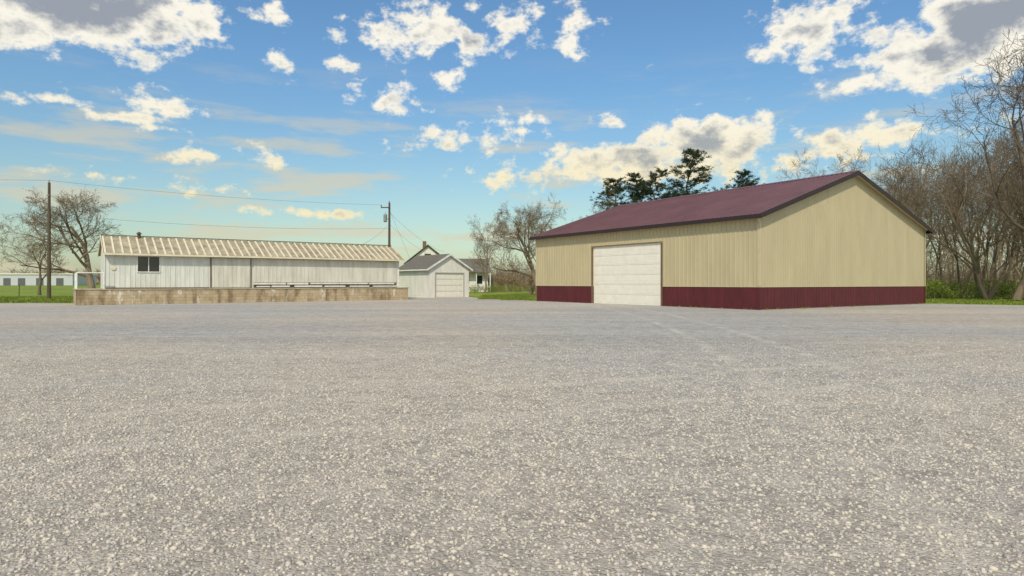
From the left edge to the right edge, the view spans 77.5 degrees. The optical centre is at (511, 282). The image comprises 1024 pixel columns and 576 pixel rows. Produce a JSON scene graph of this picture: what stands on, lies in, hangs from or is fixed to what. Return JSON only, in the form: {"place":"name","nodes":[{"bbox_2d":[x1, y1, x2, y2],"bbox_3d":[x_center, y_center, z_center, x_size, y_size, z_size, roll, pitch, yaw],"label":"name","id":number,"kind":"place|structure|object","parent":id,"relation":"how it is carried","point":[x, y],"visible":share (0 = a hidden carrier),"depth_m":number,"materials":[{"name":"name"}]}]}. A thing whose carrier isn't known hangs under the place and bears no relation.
{"place":"outdoors","nodes":[
{"label":"outdoors","id":0,"kind":"place"},
{"bbox_2d":[0,274,95,284],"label":"walls","id":1,"kind":"structure","parent":0,"point":[30,279],"depth_m":350.00,"materials":[{"name":"white metal"}]},
{"bbox_2d":[3,278,63,284],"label":"doors","id":2,"kind":"structure","parent":1,"relation":"attached to","point":[21,281],"depth_m":349.90,"materials":[{"name":"grey metal"}]},
{"bbox_2d":[0,273,97,274],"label":"roof","id":3,"kind":"structure","parent":1,"relation":"on","point":[38,273],"depth_m":349.50,"materials":[{"name":"white paint"}]},
{"bbox_2d":[0,283,1022,304],"bbox_3d":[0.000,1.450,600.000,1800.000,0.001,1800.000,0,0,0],"label":"ground","id":4,"kind":"structure","parent":0,"point":[31,290],"depth_m":95.14,"materials":[{"name":"green plant"}]},
{"bbox_2d":[11,221,76,294],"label":"bare tree","id":5,"kind":"object","parent":4,"relation":"on","point":[40,275],"visible":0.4,"depth_m":74.75,"materials":[{"name":"brown plant"}]},
{"bbox_2d":[46,180,50,298],"bbox_3d":[-41.364,-3.860,57.000,0.323,10.620,0.340,0,0,0],"label":"utility pole","id":6,"kind":"object","parent":4,"relation":"on","point":[49,246],"visible":0.9,"depth_m":56.90,"materials":[{"name":"brown wood"}]},
{"bbox_2d":[50,180,442,255],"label":"power lines","id":7,"kind":"object","parent":6,"relation":"attached to","point":[253,227],"visible":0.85,"depth_m":64.16,"materials":[{"name":"metal"}]},
{"bbox_2d":[0,187,125,287],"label":"bare tree","id":8,"kind":"object","parent":4,"relation":"on","point":[85,256],"visible":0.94,"depth_m":61.75,"materials":[{"name":"brown plant"}]},
{"bbox_2d":[381,201,390,244],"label":"utility pole","id":9,"kind":"object","parent":4,"relation":"on","point":[385,218],"visible":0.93,"depth_m":70.89,"materials":[{"name":"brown wood"}]},
{"bbox_2d":[404,241,490,291],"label":"farmhouse","id":10,"kind":"object","parent":4,"relation":"on","point":[473,277],"visible":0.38,"depth_m":102.50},
{"bbox_2d":[425,254,481,283],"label":"windows","id":11,"kind":"structure","parent":10,"relation":"in","point":[479,278],"depth_m":102.60,"materials":[{"name":"black glass"}]},
{"bbox_2d":[469,282,495,292],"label":"shrub","id":12,"kind":"object","parent":4,"relation":"on","point":[474,290],"visible":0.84,"depth_m":92.76,"materials":[{"name":"green plant"}]},
{"bbox_2d":[464,216,516,292],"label":"bare tree","id":13,"kind":"object","parent":4,"relation":"on","point":[477,248],"visible":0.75,"depth_m":87.03,"materials":[{"name":"brown plant"}]},
{"bbox_2d":[1,267,1011,284],"bbox_3d":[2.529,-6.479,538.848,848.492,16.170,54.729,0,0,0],"label":"distant treeline","id":14,"kind":"object","parent":4,"relation":"on","point":[97,276],"visible":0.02,"depth_m":531.93,"materials":[{"name":"brown plant"}]},
{"bbox_2d":[484,282,534,291],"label":"shrub","id":15,"kind":"object","parent":4,"relation":"on","point":[515,289],"visible":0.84,"depth_m":99.91,"materials":[{"name":"green plant"}]},
{"bbox_2d":[469,200,553,291],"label":"bare tree","id":16,"kind":"object","parent":4,"relation":"on","point":[526,251],"visible":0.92,"depth_m":72.34,"materials":[{"name":"brown plant"}]},
{"bbox_2d":[488,271,534,291],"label":"dry brush","id":17,"kind":"object","parent":4,"relation":"on","point":[513,279],"visible":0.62,"depth_m":104.70,"materials":[{"name":"brown plant"}]},
{"bbox_2d":[0,294,1023,309],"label":"grass","id":18,"kind":"structure","parent":4,"relation":"on","point":[9,299],"depth_m":52.27,"materials":[{"name":"green plant"}]},
{"bbox_2d":[488,254,535,290],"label":"hedgerow","id":19,"kind":"object","parent":4,"relation":"on","point":[498,274],"visible":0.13,"depth_m":112.28,"materials":[{"name":"brown plant"}]},
{"bbox_2d":[0,297,1023,575],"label":"gravel lot","id":20,"kind":"structure","parent":4,"relation":"on","point":[308,325],"depth_m":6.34,"materials":[{"name":"grey gravel"}]},
{"bbox_2d":[73,287,407,304],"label":"dock wall","id":21,"kind":"structure","parent":20,"relation":"on","point":[105,297],"depth_m":45.81,"materials":[{"name":"beige concrete"}]},
{"bbox_2d":[73,287,408,289],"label":"dock slab","id":22,"kind":"structure","parent":21,"relation":"on","point":[224,288],"depth_m":45.01,"materials":[{"name":"grey concrete"}]},
{"bbox_2d":[74,272,104,288],"bbox_3d":[-28.284,-0.140,41.658,1.384,1.076,3.433,0,0,-62],"label":"dock railing","id":23,"kind":"object","parent":22,"relation":"on","point":[76,280],"visible":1,"depth_m":41.40,"materials":[{"name":"white metal"}]},
{"bbox_2d":[101,247,397,287],"bbox_3d":[-19.553,-1.387,50.020,21.125,3.550,4.522,0,0,-36],"label":"siding","id":24,"kind":"object","parent":21,"relation":"on","point":[180,271],"visible":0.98,"depth_m":44.21,"materials":[{"name":"white metal"}]},
{"bbox_2d":[137,255,159,272],"bbox_3d":[-24.747,-1.272,43.460,1.404,1.140,0.090,0,0,-36],"label":"window frame","id":25,"kind":"object","parent":24,"relation":"attached to","point":[148,263],"visible":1,"depth_m":43.45,"materials":[{"name":"white wood"}]},
{"bbox_2d":[138,256,158,271],"bbox_3d":[-24.782,-1.272,43.509,1.284,1.020,0.011,0,0,-36],"label":"window glass","id":26,"kind":"object","parent":25,"relation":"in","point":[143,264],"visible":1,"depth_m":43.47,"materials":[{"name":"black glass"}]},
{"bbox_2d":[98,236,403,259],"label":"roof sheets","id":27,"kind":"object","parent":24,"relation":"on","point":[125,244],"visible":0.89,"depth_m":47.58,"materials":[{"name":"grey metal"}]},
{"bbox_2d":[98,235,404,260],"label":"roof ribs and fascia","id":28,"kind":"object","parent":24,"relation":"on","point":[235,256],"visible":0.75,"depth_m":47.69,"materials":[{"name":"beige metal"}]},
{"bbox_2d":[101,234,390,245],"bbox_3d":[-19.466,-3.289,50.096,21.595,0.045,0.200,0,0,-36],"label":"ridge cap","id":29,"kind":"object","parent":28,"relation":"on","point":[244,240],"visible":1,"depth_m":49.31,"materials":[{"name":"brown metal"}]},
{"bbox_2d":[104,255,398,286],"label":"white dock rails","id":30,"kind":"object","parent":24,"relation":"attached to","point":[289,284],"visible":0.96,"depth_m":49.72,"materials":[{"name":"white metal"}]},
{"bbox_2d":[105,257,396,288],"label":"door posts and track","id":31,"kind":"object","parent":21,"relation":"on","point":[349,285],"visible":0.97,"depth_m":48.17,"materials":[{"name":"grey metal"}]},
{"bbox_2d":[212,258,396,286],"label":"sliding doors","id":32,"kind":"structure","parent":31,"relation":"attached to","point":[230,272],"depth_m":49.34,"materials":[{"name":"white metal"}]},
{"bbox_2d":[399,254,472,297],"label":"garage","id":33,"kind":"structure","parent":20,"relation":"on","point":[435,276],"depth_m":63.30,"materials":[{"name":"white paint"}]},
{"bbox_2d":[436,274,462,296],"bbox_3d":[-6.188,0.263,63.097,3.200,2.326,0.052,0,0,-38],"label":"overhead door","id":34,"kind":"structure","parent":33,"relation":"in","point":[454,291],"depth_m":63.09,"materials":[{"name":"white paint"}]},
{"bbox_2d":[506,192,565,294],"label":"bare tree","id":35,"kind":"object","parent":4,"relation":"on","point":[526,240],"visible":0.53,"depth_m":78.06,"materials":[{"name":"brown plant"}]},
{"bbox_2d":[572,192,618,219],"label":"bare tree","id":36,"kind":"object","parent":4,"relation":"on","point":[612,200],"visible":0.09,"depth_m":80.82,"materials":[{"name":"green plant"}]},
{"bbox_2d":[586,176,635,215],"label":"pine tree","id":37,"kind":"object","parent":4,"relation":"on","point":[617,190],"visible":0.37,"depth_m":83.41,"materials":[{"name":"green plant"}]},
{"bbox_2d":[616,172,659,205],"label":"pine tree","id":38,"kind":"object","parent":4,"relation":"on","point":[632,189],"visible":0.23,"depth_m":85.32,"materials":[{"name":"green plant"}]},
{"bbox_2d":[628,166,671,203],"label":"pine tree","id":39,"kind":"object","parent":4,"relation":"on","point":[641,184],"visible":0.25,"depth_m":81.81,"materials":[{"name":"green plant"}]},
{"bbox_2d":[647,148,727,198],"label":"pine tree","id":40,"kind":"object","parent":4,"relation":"on","point":[690,164],"visible":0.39,"depth_m":78.88,"materials":[{"name":"green plant"}]},
{"bbox_2d":[529,170,933,309],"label":"pole barn","id":41,"kind":"structure","parent":4,"relation":"on","point":[851,238],"depth_m":39.04,"materials":[{"name":"beige metal"}]},
{"bbox_2d":[594,243,660,305],"bbox_3d":[7.531,-0.522,42.206,0.048,3.908,6.400,0,0,-33],"label":"overhead door","id":42,"kind":"structure","parent":41,"relation":"in","point":[626,277],"depth_m":41.97,"materials":[{"name":"white paint"}]},
{"bbox_2d":[724,169,764,188],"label":"pine tree","id":43,"kind":"object","parent":4,"relation":"on","point":[749,182],"visible":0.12,"depth_m":83.67,"materials":[{"name":"green plant"}]},
{"bbox_2d":[777,148,851,180],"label":"bare tree","id":44,"kind":"object","parent":4,"relation":"on","point":[798,167],"visible":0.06,"depth_m":72.90,"materials":[{"name":"brown plant"}]},
{"bbox_2d":[806,153,844,175],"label":"bare tree","id":45,"kind":"object","parent":4,"relation":"on","point":[833,165],"visible":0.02,"depth_m":83.12,"materials":[{"name":"brown plant"}]},
{"bbox_2d":[810,156,865,175],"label":"bare tree","id":46,"kind":"object","parent":4,"relation":"on","point":[836,167],"visible":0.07,"depth_m":79.14,"materials":[{"name":"brown plant"}]},
{"bbox_2d":[840,146,946,211],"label":"bare tree","id":47,"kind":"object","parent":4,"relation":"on","point":[859,151],"visible":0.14,"depth_m":75.24,"materials":[{"name":"brown plant"}]},
{"bbox_2d":[848,151,945,258],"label":"bare tree","id":48,"kind":"object","parent":4,"relation":"on","point":[900,190],"visible":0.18,"depth_m":72.22,"materials":[{"name":"brown plant"}]},
{"bbox_2d":[875,163,919,211],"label":"bare tree","id":49,"kind":"object","parent":4,"relation":"on","point":[904,183],"visible":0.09,"depth_m":76.49,"materials":[{"name":"brown plant"}]},
{"bbox_2d":[872,133,939,219],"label":"bare tree","id":50,"kind":"object","parent":4,"relation":"on","point":[911,158],"visible":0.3,"depth_m":77.72,"materials":[{"name":"brown plant"}]},
{"bbox_2d":[874,152,955,220],"bbox_3d":[40.737,-6.007,63.873,7.343,15.126,8.011,0,0,1],"label":"bare tree","id":51,"kind":"object","parent":4,"relation":"on","point":[908,180],"visible":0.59,"depth_m":64.30,"materials":[{"name":"brown plant"}]},
{"bbox_2d":[876,151,980,295],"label":"bare tree","id":52,"kind":"object","parent":4,"relation":"on","point":[939,258],"visible":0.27,"depth_m":67.31,"materials":[{"name":"brown plant"}]},
{"bbox_2d":[881,152,990,278],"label":"bare tree","id":53,"kind":"object","parent":4,"relation":"on","point":[945,226],"visible":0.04,"depth_m":79.92,"materials":[{"name":"brown plant"}]},
{"bbox_2d":[926,276,954,297],"bbox_3d":[40.735,0.420,62.727,6.135,2.290,4.109,0,0,0],"label":"shrub","id":54,"kind":"object","parent":4,"relation":"on","point":[938,286],"visible":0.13,"depth_m":62.30,"materials":[{"name":"green plant"}]},
{"bbox_2d":[872,145,1009,251],"bbox_3d":[39.287,-5.738,59.585,14.617,14.662,8.696,0,0,-21],"label":"bare tree","id":55,"kind":"object","parent":4,"relation":"on","point":[902,201],"visible":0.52,"depth_m":58.66,"materials":[{"name":"brown plant"}]},
{"bbox_2d":[908,165,978,297],"bbox_3d":[42.349,-5.099,62.909,7.150,13.284,6.554,0,0,-31],"label":"bare tree","id":56,"kind":"object","parent":4,"relation":"on","point":[958,272],"visible":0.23,"depth_m":61.70,"materials":[{"name":"brown plant"}]},
{"bbox_2d":[926,277,964,298],"bbox_3d":[37.627,0.444,57.084,4.737,2.170,4.063,0,0,0],"label":"shrub","id":57,"kind":"object","parent":4,"relation":"on","point":[940,291],"visible":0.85,"depth_m":56.65,"materials":[{"name":"green plant"}]},
{"bbox_2d":[890,126,1023,298],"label":"bare tree","id":58,"kind":"object","parent":4,"relation":"on","point":[975,265],"visible":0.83,"depth_m":56.11,"materials":[{"name":"brown plant"}]},
{"bbox_2d":[923,151,999,297],"bbox_3d":[44.908,-5.881,63.276,7.316,14.870,6.706,0,0,7],"label":"bare tree","id":59,"kind":"object","parent":4,"relation":"on","point":[968,205],"visible":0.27,"depth_m":61.90,"materials":[{"name":"brown plant"}]},
{"bbox_2d":[905,29,1023,252],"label":"bare tree","id":60,"kind":"object","parent":4,"relation":"on","point":[1018,142],"visible":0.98,"depth_m":48.15,"materials":[{"name":"brown plant"}]},
{"bbox_2d":[923,135,1009,294],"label":"bare tree","id":61,"kind":"object","parent":4,"relation":"on","point":[965,213],"visible":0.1,"depth_m":75.81,"materials":[{"name":"brown plant"}]},
{"bbox_2d":[913,129,1021,282],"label":"bare tree","id":62,"kind":"object","parent":4,"relation":"on","point":[1000,256],"visible":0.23,"depth_m":70.26,"materials":[{"name":"brown plant"}]},
{"bbox_2d":[938,275,1004,297],"bbox_3d":[42.566,0.417,59.639,4.944,2.340,5.956,0,0,-44],"label":"shrub","id":63,"kind":"object","parent":4,"relation":"on","point":[964,290],"visible":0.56,"depth_m":59.71,"materials":[{"name":"green plant"}]},
{"bbox_2d":[938,276,1010,296],"bbox_3d":[46.511,0.320,64.236,7.953,2.482,4.316,0,0,0],"label":"shrub","id":64,"kind":"object","parent":4,"relation":"on","point":[978,287],"visible":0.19,"depth_m":63.96,"materials":[{"name":"green plant"}]},
{"bbox_2d":[926,251,1023,296],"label":"woodland understorey","id":65,"kind":"object","parent":4,"relation":"on","point":[965,273],"visible":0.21,"depth_m":69.00,"materials":[{"name":"green plant"}]},
{"bbox_2d":[926,216,1023,290],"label":"distant woodland","id":66,"kind":"object","parent":4,"relation":"on","point":[962,254],"visible":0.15,"depth_m":106.61,"materials":[{"name":"brown plant"}]},
{"bbox_2d":[948,149,1021,239],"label":"bare tree","id":67,"kind":"object","parent":4,"relation":"on","point":[989,191],"visible":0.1,"depth_m":68.41,"materials":[{"name":"brown plant"}]},
{"bbox_2d":[953,110,1023,296],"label":"bare tree","id":68,"kind":"object","parent":4,"relation":"on","point":[1009,268],"visible":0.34,"depth_m":62.67,"materials":[{"name":"brown plant"}]},
{"bbox_2d":[957,143,1021,279],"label":"bare tree","id":69,"kind":"object","parent":4,"relation":"on","point":[1016,269],"visible":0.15,"depth_m":69.93,"materials":[{"name":"brown plant"}]},
{"bbox_2d":[959,126,1023,281],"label":"bare tree","id":70,"kind":"object","parent":4,"relation":"on","point":[984,268],"visible":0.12,"depth_m":75.91,"materials":[{"name":"brown plant"}]},
{"bbox_2d":[960,71,1023,299],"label":"bare tree","id":71,"kind":"object","parent":4,"relation":"on","point":[1018,294],"visible":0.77,"depth_m":53.05,"materials":[{"name":"brown plant"}]},
{"bbox_2d":[967,136,1023,221],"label":"bare tree","id":72,"kind":"object","parent":4,"relation":"on","point":[994,169],"visible":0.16,"depth_m":73.87,"materials":[{"name":"brown plant"}]},
{"bbox_2d":[968,274,1023,298],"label":"shrub","id":73,"kind":"object","parent":4,"relation":"on","point":[1009,294],"visible":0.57,"depth_m":56.86,"materials":[{"name":"green plant"}]},
{"bbox_2d":[986,281,1018,295],"bbox_3d":[45.082,0.265,55.248,7.374,2.600,4.634,0,0,0],"label":"shrub","id":74,"kind":"object","parent":4,"relation":"on","point":[1013,287],"visible":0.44,"depth_m":55.97,"materials":[{"name":"green plant"}]},
{"bbox_2d":[997,145,1022,286],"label":"bare tree","id":75,"kind":"object","parent":4,"relation":"on","point":[1015,277],"visible":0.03,"depth_m":72.05,"materials":[{"name":"brown plant"}]},
{"bbox_2d":[0,0,1023,282],"label":"sky","id":76,"kind":"structure","parent":0,"point":[448,113],"materials":[{"name":"blue"}]}
]}

